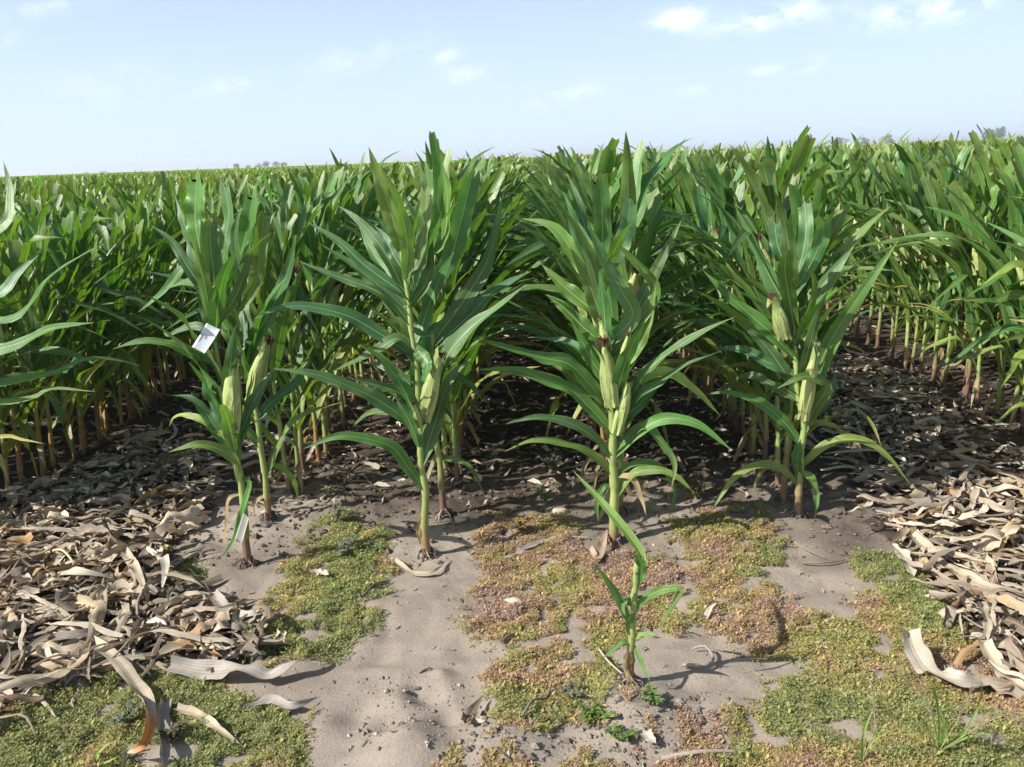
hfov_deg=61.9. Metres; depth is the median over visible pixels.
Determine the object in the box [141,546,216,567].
dry leaf
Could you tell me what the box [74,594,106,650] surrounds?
dry leaf
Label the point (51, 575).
dry leaf
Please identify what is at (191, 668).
dry leaf
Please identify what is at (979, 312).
corn plant
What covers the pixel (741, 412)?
corn plant
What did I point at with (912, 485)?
dry leaf
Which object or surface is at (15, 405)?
corn plant
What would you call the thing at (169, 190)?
corn plant
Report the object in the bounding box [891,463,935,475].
dry leaf
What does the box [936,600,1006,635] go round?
dry leaf
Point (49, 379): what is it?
corn plant
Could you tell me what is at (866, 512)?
dry leaf
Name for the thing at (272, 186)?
corn plant
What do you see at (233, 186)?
corn plant
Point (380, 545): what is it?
weed
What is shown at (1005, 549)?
dry leaf
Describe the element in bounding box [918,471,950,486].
dry leaf
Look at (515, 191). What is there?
corn plant
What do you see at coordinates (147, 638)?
dry leaf
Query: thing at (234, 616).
dry leaf
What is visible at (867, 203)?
corn plant
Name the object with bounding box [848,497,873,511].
dry leaf
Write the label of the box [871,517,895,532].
dry leaf
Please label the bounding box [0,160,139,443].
corn plant
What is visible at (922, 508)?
dry leaf
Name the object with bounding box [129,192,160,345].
corn plant
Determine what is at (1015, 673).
dry leaf
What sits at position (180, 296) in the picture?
corn plant
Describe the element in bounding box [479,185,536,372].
corn plant
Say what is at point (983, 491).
dry leaf
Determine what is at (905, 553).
dry leaf
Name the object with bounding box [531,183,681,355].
corn plant
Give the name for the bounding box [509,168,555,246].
corn plant
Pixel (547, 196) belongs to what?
corn plant
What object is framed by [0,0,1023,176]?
sky
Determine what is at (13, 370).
corn plant
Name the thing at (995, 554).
dry leaf
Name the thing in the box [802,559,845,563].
twig
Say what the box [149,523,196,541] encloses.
dry leaf
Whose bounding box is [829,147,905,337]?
corn plant
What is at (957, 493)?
dry leaf
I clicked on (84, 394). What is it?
corn plant
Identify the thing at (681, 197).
corn plant
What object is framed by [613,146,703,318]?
corn plant
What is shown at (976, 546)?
dry leaf
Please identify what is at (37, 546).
dry leaf
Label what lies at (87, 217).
corn plant
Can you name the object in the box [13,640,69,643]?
dry leaf
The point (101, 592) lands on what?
dry leaf
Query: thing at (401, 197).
corn plant
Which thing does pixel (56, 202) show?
corn plant
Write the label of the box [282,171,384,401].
corn plant
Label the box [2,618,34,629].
dry leaf
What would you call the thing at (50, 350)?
corn plant
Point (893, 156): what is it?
corn plant
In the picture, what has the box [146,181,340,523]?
corn plant
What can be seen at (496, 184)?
corn plant
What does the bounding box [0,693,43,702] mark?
dry leaf
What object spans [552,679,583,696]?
weed
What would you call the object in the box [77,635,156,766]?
dry leaf
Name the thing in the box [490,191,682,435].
corn plant
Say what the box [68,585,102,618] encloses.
dry leaf
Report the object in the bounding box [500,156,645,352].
corn plant
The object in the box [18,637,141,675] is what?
dry leaf
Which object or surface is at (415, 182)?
corn plant
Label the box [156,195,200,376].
corn plant
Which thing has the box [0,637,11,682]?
dry leaf
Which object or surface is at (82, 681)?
dry leaf
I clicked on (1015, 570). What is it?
dry leaf
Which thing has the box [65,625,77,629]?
dry leaf
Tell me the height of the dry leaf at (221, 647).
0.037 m
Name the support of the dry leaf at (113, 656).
on the leaf litter
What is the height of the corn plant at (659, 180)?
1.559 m
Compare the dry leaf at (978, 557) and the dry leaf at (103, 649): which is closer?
the dry leaf at (103, 649)
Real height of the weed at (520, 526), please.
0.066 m
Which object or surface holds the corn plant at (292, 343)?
on the ground at (422, 619)
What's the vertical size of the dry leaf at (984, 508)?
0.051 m
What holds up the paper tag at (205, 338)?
attached to the corn plant at (204, 267)
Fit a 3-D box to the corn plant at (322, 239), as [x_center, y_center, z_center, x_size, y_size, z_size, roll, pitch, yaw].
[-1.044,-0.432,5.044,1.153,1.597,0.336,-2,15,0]
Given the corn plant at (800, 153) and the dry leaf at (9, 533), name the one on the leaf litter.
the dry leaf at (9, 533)
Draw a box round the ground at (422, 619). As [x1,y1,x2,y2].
[0,209,1023,766]
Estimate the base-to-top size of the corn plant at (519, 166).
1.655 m
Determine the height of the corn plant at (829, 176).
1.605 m
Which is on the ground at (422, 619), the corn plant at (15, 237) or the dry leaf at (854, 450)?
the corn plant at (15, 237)
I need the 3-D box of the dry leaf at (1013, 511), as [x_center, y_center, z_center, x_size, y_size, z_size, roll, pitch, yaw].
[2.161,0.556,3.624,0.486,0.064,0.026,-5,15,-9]
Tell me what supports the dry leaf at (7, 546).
on the leaf litter
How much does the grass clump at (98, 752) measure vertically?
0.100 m
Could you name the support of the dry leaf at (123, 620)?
on the leaf litter
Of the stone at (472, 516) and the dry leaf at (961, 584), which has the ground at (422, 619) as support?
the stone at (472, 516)
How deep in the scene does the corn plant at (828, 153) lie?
8.02 m
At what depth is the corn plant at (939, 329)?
5.58 m
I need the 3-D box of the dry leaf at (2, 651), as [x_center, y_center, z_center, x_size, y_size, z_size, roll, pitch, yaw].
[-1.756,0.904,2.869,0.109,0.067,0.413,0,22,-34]
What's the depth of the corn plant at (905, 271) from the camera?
7.88 m
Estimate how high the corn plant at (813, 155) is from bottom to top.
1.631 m
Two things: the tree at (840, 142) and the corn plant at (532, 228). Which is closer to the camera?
the corn plant at (532, 228)
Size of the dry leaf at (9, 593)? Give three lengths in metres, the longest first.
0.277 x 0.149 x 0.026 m
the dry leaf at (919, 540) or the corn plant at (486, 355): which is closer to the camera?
the dry leaf at (919, 540)
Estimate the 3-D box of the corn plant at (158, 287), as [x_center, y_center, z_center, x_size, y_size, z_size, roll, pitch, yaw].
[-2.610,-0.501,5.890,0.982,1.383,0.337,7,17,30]
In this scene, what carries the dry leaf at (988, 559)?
on the leaf litter
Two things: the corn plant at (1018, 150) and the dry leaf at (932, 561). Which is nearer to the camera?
the dry leaf at (932, 561)
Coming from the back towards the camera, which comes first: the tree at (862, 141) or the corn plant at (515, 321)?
the tree at (862, 141)
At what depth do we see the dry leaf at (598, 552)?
3.52 m
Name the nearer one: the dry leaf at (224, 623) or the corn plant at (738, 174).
the dry leaf at (224, 623)
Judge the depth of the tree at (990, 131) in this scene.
804.01 m
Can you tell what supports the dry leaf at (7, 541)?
on the leaf litter
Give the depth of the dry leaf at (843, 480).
4.12 m
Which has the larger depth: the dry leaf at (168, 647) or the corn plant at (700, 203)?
the corn plant at (700, 203)
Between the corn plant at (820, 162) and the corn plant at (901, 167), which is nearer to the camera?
the corn plant at (901, 167)
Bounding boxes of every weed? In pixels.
[106,699,146,724]
[143,719,186,741]
[327,485,342,494]
[331,501,346,520]
[333,532,356,556]
[359,534,383,552]
[514,518,527,533]
[531,483,554,503]
[535,452,563,474]
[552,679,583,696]
[577,699,616,724]
[604,723,638,742]
[639,682,664,704]
[679,475,713,499]
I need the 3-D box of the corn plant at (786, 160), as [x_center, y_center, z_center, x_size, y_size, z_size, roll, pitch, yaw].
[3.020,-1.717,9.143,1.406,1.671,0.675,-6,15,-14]
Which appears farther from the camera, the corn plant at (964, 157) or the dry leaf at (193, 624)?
the corn plant at (964, 157)
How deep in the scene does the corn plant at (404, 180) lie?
8.37 m
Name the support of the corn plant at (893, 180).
on the ground at (422, 619)
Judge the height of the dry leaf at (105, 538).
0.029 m
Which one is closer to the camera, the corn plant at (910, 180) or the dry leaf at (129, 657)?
the dry leaf at (129, 657)
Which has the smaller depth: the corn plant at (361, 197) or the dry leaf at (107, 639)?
the dry leaf at (107, 639)
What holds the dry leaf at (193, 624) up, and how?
on the leaf litter
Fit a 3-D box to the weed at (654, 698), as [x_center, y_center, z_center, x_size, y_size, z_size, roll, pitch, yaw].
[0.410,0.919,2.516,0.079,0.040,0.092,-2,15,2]
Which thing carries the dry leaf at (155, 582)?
on the leaf litter
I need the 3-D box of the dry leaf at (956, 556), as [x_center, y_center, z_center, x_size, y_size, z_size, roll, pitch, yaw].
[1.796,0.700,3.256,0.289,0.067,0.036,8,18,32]
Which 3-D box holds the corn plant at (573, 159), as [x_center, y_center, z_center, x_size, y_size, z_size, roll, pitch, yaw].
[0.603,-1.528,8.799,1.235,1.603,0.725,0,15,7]
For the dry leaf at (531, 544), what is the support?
on the ground cover at (510, 671)
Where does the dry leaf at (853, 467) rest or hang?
on the leaf litter
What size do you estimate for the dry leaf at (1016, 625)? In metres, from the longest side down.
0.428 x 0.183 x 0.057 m
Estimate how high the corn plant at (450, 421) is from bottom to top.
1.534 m
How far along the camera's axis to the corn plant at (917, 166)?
5.92 m
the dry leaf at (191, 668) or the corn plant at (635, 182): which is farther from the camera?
the corn plant at (635, 182)
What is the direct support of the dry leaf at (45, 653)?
on the leaf litter
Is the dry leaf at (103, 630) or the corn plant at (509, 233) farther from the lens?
the corn plant at (509, 233)
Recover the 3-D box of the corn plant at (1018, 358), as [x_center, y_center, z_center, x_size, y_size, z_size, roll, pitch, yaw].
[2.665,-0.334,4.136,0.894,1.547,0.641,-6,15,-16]
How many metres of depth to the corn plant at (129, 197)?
7.46 m
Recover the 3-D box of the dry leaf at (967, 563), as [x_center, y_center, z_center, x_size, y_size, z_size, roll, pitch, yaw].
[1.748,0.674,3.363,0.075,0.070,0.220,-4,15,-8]
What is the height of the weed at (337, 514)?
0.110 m
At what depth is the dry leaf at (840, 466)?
4.26 m
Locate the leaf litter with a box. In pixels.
[0,272,1023,766]
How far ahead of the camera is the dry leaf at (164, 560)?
3.40 m
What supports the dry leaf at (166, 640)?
on the leaf litter
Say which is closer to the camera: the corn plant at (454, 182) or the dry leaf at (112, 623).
the dry leaf at (112, 623)
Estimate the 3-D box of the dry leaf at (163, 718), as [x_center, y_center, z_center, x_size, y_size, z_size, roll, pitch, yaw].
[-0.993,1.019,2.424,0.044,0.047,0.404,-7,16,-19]
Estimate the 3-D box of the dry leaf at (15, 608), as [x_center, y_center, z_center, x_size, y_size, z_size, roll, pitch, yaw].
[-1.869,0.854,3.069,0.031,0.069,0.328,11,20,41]
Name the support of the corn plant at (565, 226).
on the ground at (422, 619)
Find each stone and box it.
[454,516,466,522]
[468,514,479,518]
[503,597,521,603]
[552,507,568,513]
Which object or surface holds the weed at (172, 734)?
on the ground cover at (510, 671)
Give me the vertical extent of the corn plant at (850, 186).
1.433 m
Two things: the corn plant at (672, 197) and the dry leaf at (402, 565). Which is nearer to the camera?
the dry leaf at (402, 565)
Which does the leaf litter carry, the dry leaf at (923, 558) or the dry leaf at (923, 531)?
the dry leaf at (923, 531)
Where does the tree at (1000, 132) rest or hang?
on the ground at (422, 619)
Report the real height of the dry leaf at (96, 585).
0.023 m
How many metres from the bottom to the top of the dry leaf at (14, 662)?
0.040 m
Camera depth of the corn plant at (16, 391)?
4.09 m
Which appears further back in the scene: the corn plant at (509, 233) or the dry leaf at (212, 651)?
the corn plant at (509, 233)
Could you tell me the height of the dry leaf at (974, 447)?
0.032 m
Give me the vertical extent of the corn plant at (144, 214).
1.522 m
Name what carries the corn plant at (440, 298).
on the ground at (422, 619)
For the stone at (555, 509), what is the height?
0.031 m
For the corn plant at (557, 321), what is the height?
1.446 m
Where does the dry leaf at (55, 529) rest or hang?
on the leaf litter
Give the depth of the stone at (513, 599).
3.19 m
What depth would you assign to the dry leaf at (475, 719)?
2.46 m
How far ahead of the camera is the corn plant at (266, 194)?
7.91 m
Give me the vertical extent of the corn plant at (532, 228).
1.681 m
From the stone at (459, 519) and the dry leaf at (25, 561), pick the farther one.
the stone at (459, 519)
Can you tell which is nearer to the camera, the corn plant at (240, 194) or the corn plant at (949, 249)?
the corn plant at (949, 249)
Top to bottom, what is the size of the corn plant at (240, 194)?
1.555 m
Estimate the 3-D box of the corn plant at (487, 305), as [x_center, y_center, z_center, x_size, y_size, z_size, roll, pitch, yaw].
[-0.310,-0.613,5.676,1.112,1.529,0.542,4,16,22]
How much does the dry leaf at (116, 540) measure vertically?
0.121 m
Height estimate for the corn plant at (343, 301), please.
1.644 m
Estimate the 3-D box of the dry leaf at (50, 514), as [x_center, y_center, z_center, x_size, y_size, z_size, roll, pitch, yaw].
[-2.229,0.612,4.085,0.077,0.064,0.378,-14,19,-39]
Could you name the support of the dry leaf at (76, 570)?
on the leaf litter
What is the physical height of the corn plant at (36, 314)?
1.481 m
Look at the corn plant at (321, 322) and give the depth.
4.65 m
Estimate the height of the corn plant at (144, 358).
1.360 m
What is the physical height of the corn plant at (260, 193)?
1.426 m
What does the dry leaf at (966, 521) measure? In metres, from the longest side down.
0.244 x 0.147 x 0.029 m
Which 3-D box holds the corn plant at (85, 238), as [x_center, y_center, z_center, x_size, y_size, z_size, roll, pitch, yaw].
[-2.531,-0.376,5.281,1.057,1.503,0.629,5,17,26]
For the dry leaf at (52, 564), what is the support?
on the leaf litter
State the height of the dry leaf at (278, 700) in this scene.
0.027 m
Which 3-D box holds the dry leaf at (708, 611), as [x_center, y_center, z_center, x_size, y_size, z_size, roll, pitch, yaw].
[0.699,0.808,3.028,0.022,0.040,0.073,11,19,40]
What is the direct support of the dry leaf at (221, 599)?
on the leaf litter
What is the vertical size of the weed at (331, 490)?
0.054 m
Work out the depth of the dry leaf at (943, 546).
3.35 m
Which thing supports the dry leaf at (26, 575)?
on the leaf litter
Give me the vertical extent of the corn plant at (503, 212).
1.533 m
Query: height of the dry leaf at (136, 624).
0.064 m
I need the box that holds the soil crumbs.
[2,319,1023,766]
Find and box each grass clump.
[94,742,118,766]
[799,673,888,763]
[888,664,1019,757]
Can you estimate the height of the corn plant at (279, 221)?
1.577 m
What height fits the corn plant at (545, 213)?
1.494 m
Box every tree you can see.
[837,137,848,145]
[858,136,869,144]
[880,135,895,143]
[981,128,996,139]
[995,126,1006,138]
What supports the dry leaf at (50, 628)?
on the leaf litter
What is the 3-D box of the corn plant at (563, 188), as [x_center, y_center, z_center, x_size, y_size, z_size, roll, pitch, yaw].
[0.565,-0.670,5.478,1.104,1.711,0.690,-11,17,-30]
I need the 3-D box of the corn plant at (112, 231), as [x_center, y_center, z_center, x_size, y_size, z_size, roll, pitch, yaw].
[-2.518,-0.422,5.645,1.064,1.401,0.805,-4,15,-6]
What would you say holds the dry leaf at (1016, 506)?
on the leaf litter
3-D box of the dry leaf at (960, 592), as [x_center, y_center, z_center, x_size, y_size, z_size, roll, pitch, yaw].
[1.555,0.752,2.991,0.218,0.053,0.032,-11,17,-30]
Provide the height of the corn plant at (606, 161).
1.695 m
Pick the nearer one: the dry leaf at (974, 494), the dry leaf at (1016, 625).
the dry leaf at (1016, 625)
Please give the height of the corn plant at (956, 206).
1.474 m
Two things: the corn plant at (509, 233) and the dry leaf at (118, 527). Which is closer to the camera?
the dry leaf at (118, 527)
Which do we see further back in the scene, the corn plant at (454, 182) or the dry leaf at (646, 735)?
the corn plant at (454, 182)
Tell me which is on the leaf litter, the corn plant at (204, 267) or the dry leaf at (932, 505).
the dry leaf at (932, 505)
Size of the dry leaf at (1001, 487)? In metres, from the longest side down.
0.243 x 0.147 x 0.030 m
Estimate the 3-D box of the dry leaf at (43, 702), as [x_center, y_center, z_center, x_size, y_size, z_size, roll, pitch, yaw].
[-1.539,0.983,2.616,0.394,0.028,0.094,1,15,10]
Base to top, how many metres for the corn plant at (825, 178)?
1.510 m
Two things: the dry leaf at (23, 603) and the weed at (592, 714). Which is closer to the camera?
the weed at (592, 714)
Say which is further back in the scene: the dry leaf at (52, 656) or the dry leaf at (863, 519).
the dry leaf at (863, 519)
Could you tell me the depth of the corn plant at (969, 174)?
7.14 m
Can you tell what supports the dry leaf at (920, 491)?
on the leaf litter
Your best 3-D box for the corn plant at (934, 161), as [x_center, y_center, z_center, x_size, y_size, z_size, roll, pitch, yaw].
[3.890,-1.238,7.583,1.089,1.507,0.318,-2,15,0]
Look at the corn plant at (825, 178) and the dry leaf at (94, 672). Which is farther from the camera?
the corn plant at (825, 178)
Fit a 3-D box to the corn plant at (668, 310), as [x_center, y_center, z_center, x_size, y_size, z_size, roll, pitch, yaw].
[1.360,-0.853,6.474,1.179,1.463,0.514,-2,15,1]
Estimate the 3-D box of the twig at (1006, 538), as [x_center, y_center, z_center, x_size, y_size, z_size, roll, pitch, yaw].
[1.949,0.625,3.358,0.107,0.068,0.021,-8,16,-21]
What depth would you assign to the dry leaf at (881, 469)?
4.10 m
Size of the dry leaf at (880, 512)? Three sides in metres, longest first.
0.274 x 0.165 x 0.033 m
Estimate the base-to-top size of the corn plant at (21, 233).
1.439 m
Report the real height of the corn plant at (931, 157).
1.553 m
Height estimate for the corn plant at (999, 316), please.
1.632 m
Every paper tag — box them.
[192,323,219,352]
[235,513,248,542]
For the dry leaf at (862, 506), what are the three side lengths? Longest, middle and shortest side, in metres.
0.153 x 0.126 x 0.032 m
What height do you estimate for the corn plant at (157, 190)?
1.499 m
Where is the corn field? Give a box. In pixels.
[0,127,1023,410]
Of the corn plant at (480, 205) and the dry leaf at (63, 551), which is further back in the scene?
the corn plant at (480, 205)
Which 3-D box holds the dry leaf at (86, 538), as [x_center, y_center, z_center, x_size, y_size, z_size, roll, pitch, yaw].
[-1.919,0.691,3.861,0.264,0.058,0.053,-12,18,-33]
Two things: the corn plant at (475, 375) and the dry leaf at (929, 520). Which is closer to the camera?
the dry leaf at (929, 520)
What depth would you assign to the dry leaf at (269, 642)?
2.90 m
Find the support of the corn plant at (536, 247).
on the ground at (422, 619)
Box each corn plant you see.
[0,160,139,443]
[0,186,47,225]
[0,193,23,220]
[0,194,172,455]
[0,202,54,395]
[0,205,28,232]
[0,206,48,426]
[0,214,64,413]
[0,217,96,488]
[0,232,112,478]
[0,242,82,500]
[0,256,29,416]
[0,300,65,481]
[2,203,174,445]
[2,288,53,430]
[4,224,143,469]
[7,201,143,461]
[11,230,62,411]
[12,194,101,394]
[17,197,64,335]
[21,195,94,369]
[21,200,162,434]
[45,229,175,438]
[46,199,107,356]
[47,212,176,423]
[49,204,149,451]
[49,223,173,427]
[50,195,109,369]
[60,181,148,308]
[63,185,194,401]
[74,203,107,353]
[84,195,126,225]
[91,184,184,390]
[95,198,198,382]
[95,211,197,396]
[97,208,179,404]
[98,215,194,412]
[101,176,154,348]
[104,185,173,292]
[105,186,160,304]
[107,210,184,416]
[114,167,277,570]
[118,193,145,207]
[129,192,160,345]
[133,198,198,385]
[136,175,241,372]
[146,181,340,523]
[148,185,180,323]
[149,199,198,368]
[153,185,271,358]
[153,196,238,355]
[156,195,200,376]
[156,212,359,496]
[163,180,182,324]
[166,193,380,467]
[173,204,389,491]
[174,215,207,364]
[184,174,388,445]
[204,175,264,218]
[206,183,279,310]
[214,197,242,357]
[215,175,264,217]
[229,176,280,210]
[234,167,268,300]
[241,187,270,306]
[248,176,339,475]
[251,176,273,278]
[252,166,377,418]
[254,148,523,562]
[268,174,387,437]
[269,169,386,459]
[270,174,294,200]
[271,159,417,407]
[272,149,409,393]
[272,162,386,432]
[278,174,294,197]
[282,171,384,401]
[291,167,414,410]
[293,167,410,386]
[317,167,406,357]
[329,193,389,374]
[331,175,539,474]
[332,141,531,479]
[345,165,379,378]
[346,170,403,380]
[346,178,549,485]
[346,211,529,455]
[347,152,552,465]
[353,149,544,419]
[355,131,530,520]
[356,168,394,332]
[359,174,545,451]
[363,163,405,369]
[366,163,417,352]
[367,176,551,445]
[368,203,537,419]
[382,165,415,233]
[390,161,409,212]
[397,177,412,191]
[398,182,419,307]
[403,172,418,213]
[404,169,536,434]
[405,164,417,197]
[406,173,539,377]
[417,151,527,350]
[420,174,523,402]
[449,166,534,303]
[459,153,534,296]
[459,171,537,370]
[462,164,735,495]
[462,168,533,239]
[469,164,546,410]
[470,198,530,379]
[474,156,528,340]
[474,214,538,388]
[475,167,541,335]
[475,172,735,546]
[476,174,549,384]
[478,176,532,364]
[479,153,748,489]
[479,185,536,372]
[483,168,542,309]
[484,169,717,471]
[486,158,533,295]
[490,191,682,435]
[492,225,689,432]
[493,184,675,421]
[499,156,711,450]
[499,184,522,311]
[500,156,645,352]
[501,154,536,256]
[502,146,691,434]
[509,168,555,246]
[509,174,723,474]
[510,146,619,236]
[513,132,719,520]
[515,142,668,312]
[515,198,649,408]
[516,137,698,440]
[516,160,569,236]
[518,148,640,284]
[520,178,567,295]
[521,174,561,314]
[521,181,673,419]
[524,157,575,235]
[524,207,551,281]
[525,170,568,281]
[530,236,664,349]
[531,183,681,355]
[574,472,682,687]
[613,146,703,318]
[618,144,662,319]
[620,137,685,325]
[636,146,744,376]
[636,172,674,338]
[638,178,702,364]
[639,180,674,332]
[641,170,682,350]
[642,161,761,393]
[644,176,676,341]
[648,153,761,405]
[649,166,668,328]
[649,177,683,338]
[650,162,723,388]
[652,182,755,367]
[653,163,822,430]
[654,124,907,460]
[654,181,858,434]
[655,157,698,364]
[658,148,921,492]
[658,179,737,355]
[659,148,752,366]
[661,191,758,416]
[662,170,839,424]
[664,150,890,450]
[669,135,849,461]
[669,163,739,401]
[673,189,852,440]
[681,178,891,506]
[690,179,891,481]
[704,191,910,519]
[754,143,789,196]
[786,147,833,313]
[788,150,839,200]
[800,154,836,202]
[803,146,836,192]
[808,158,848,320]
[815,150,845,315]
[816,145,877,310]
[820,167,864,331]
[821,159,876,308]
[828,159,899,342]
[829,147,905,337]
[831,155,933,362]
[833,145,939,357]
[839,152,882,334]
[841,154,900,349]
[844,143,969,373]
[856,144,994,380]
[857,156,995,377]
[865,138,965,370]
[869,149,1006,388]
[877,140,920,309]
[881,139,987,327]
[885,154,1021,401]
[885,160,999,386]
[886,166,1003,395]
[889,149,953,284]
[890,157,922,315]
[900,151,934,323]
[901,148,988,311]
[902,159,1015,408]
[904,159,964,326]
[920,170,1023,434]
[927,136,1023,423]
[934,139,1014,333]
[935,152,1023,429]
[939,125,1023,327]
[939,137,1013,348]
[941,178,1023,417]
[952,149,1012,340]
[954,149,989,330]
[966,126,1023,342]
[967,135,1023,352]
[968,248,1023,349]
[991,153,1023,356]
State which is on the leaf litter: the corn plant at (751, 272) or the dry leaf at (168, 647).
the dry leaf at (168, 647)
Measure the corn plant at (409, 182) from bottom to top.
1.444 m
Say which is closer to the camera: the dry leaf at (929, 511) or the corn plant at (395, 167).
the dry leaf at (929, 511)
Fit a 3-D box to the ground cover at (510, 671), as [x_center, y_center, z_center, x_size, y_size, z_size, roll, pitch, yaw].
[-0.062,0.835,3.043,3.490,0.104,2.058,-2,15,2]
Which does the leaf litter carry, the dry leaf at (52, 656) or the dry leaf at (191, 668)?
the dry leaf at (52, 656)
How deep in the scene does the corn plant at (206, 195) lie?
7.56 m
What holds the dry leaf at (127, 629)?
on the leaf litter
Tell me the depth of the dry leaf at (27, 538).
3.76 m
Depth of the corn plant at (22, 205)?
7.21 m
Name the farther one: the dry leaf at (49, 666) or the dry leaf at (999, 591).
the dry leaf at (999, 591)
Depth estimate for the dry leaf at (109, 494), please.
4.15 m
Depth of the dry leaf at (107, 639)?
2.92 m
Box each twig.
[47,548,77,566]
[361,580,390,596]
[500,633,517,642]
[520,681,552,718]
[598,648,623,675]
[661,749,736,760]
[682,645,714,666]
[793,541,825,558]
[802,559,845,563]
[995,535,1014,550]
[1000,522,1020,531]
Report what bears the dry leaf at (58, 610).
on the leaf litter
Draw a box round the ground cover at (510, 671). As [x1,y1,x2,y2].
[0,499,1023,766]
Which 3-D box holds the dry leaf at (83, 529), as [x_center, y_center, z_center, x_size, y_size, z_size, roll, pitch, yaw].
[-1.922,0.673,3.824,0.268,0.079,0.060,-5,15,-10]
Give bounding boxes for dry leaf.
[0,514,38,527]
[0,532,32,553]
[0,539,23,543]
[0,543,19,551]
[0,549,45,561]
[0,560,18,580]
[0,577,17,591]
[0,577,20,605]
[0,597,36,620]
[0,601,63,608]
[0,609,40,615]
[0,614,5,657]
[0,627,169,648]
[0,633,25,683]
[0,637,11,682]
[0,651,88,692]
[0,660,29,680]
[0,660,108,678]
[0,669,40,674]
[0,690,22,696]
[0,692,55,716]
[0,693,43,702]
[0,713,34,732]
[1,531,37,534]
[1,552,31,558]
[1,660,18,672]
[2,554,53,573]
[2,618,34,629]
[3,607,17,639]
[4,571,38,580]
[7,541,66,554]
[7,608,89,647]
[11,527,93,535]
[13,636,34,640]
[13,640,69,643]
[14,640,133,670]
[15,566,114,583]
[18,513,27,525]
[18,613,26,650]
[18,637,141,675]
[19,595,76,611]
[20,537,61,549]
[22,590,69,616]
[28,501,60,523]
[28,609,64,618]
[28,639,88,656]
[35,640,75,664]
[42,577,87,586]
[43,621,122,636]
[44,555,60,585]
[45,622,108,640]
[46,571,59,589]
[55,523,113,544]
[56,619,87,644]
[57,530,113,543]
[59,577,80,593]
[62,635,102,644]
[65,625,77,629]
[67,555,172,587]
[67,629,137,676]
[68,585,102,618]
[69,635,107,707]
[73,628,161,670]
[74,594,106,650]
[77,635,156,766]
[81,585,107,639]
[82,557,116,562]
[82,632,164,666]
[85,575,104,594]
[90,527,129,541]
[90,631,123,677]
[96,610,131,636]
[99,545,136,559]
[101,652,161,665]
[102,510,151,554]
[103,503,134,528]
[103,635,151,649]
[104,579,150,600]
[107,492,118,498]
[107,584,157,597]
[109,567,138,583]
[112,597,130,639]
[115,616,134,663]
[117,541,151,579]
[120,547,149,601]
[120,653,166,679]
[121,565,136,631]
[121,570,206,589]
[122,573,202,578]
[130,619,144,635]
[130,622,198,629]
[135,574,152,621]
[139,626,194,651]
[140,545,205,566]
[140,617,169,677]
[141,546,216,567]
[143,615,213,628]
[143,634,237,658]
[144,576,167,602]
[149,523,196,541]
[149,599,253,632]
[149,629,239,646]
[152,544,169,595]
[155,697,171,766]
[156,591,223,615]
[157,616,216,659]
[159,504,203,524]
[161,604,208,615]
[164,655,322,679]
[168,612,225,647]
[169,595,204,652]
[175,702,241,745]
[176,613,191,639]
[179,599,254,628]
[180,637,284,653]
[182,599,251,612]
[189,568,216,597]
[190,612,203,642]
[196,642,247,649]
[200,627,221,656]
[207,589,263,620]
[211,610,229,631]
[230,599,238,659]
[241,603,274,618]
[245,694,317,708]
[309,568,327,574]
[394,558,450,575]
[461,695,482,723]
[471,715,483,722]
[519,535,586,548]
[586,528,607,559]
[630,724,655,742]
[704,603,715,619]
[820,465,893,472]
[825,448,876,453]
[834,457,882,483]
[836,478,872,483]
[846,490,921,506]
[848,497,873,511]
[850,512,907,521]
[853,468,905,473]
[854,503,880,509]
[855,487,918,508]
[862,497,969,517]
[870,461,925,486]
[870,517,937,523]
[871,509,894,517]
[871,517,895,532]
[882,462,974,483]
[888,519,939,526]
[889,506,941,518]
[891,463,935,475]
[891,543,916,577]
[893,529,934,542]
[894,469,915,489]
[896,496,963,509]
[898,517,931,534]
[900,543,997,563]
[902,557,996,610]
[903,471,957,487]
[903,628,987,686]
[904,483,941,498]
[906,509,919,534]
[908,529,1022,590]
[909,514,952,533]
[913,527,1007,581]
[916,506,957,514]
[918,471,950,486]
[919,546,977,556]
[919,548,939,576]
[921,522,948,547]
[921,546,965,569]
[922,475,936,494]
[925,509,982,525]
[929,533,1005,542]
[932,482,964,518]
[935,503,988,522]
[935,531,1023,560]
[935,588,967,600]
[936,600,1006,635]
[937,577,1023,602]
[940,590,981,625]
[945,575,969,591]
[946,444,977,452]
[946,554,1006,572]
[949,453,1012,472]
[949,487,990,498]
[949,549,974,569]
[951,463,993,488]
[952,615,1004,667]
[955,538,1008,550]
[958,566,1023,590]
[961,460,1023,477]
[963,486,991,508]
[964,429,993,440]
[967,517,1020,546]
[968,549,986,576]
[968,674,1023,701]
[969,486,980,511]
[969,526,1003,540]
[971,551,997,580]
[972,478,1005,502]
[972,507,1023,516]
[976,497,1023,515]
[976,525,1022,552]
[976,589,1018,600]
[977,551,1011,565]
[977,574,1006,606]
[978,638,1023,689]
[980,483,1023,496]
[980,553,996,573]
[980,601,992,641]
[983,594,1023,615]
[989,659,1023,678]
[990,592,999,631]
[993,473,1023,497]
[995,635,1023,688]
[997,548,1020,553]
[998,472,1023,483]
[998,568,1023,573]
[1001,616,1023,635]
[1004,636,1023,673]
[1015,503,1023,512]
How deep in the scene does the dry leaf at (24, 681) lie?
2.67 m

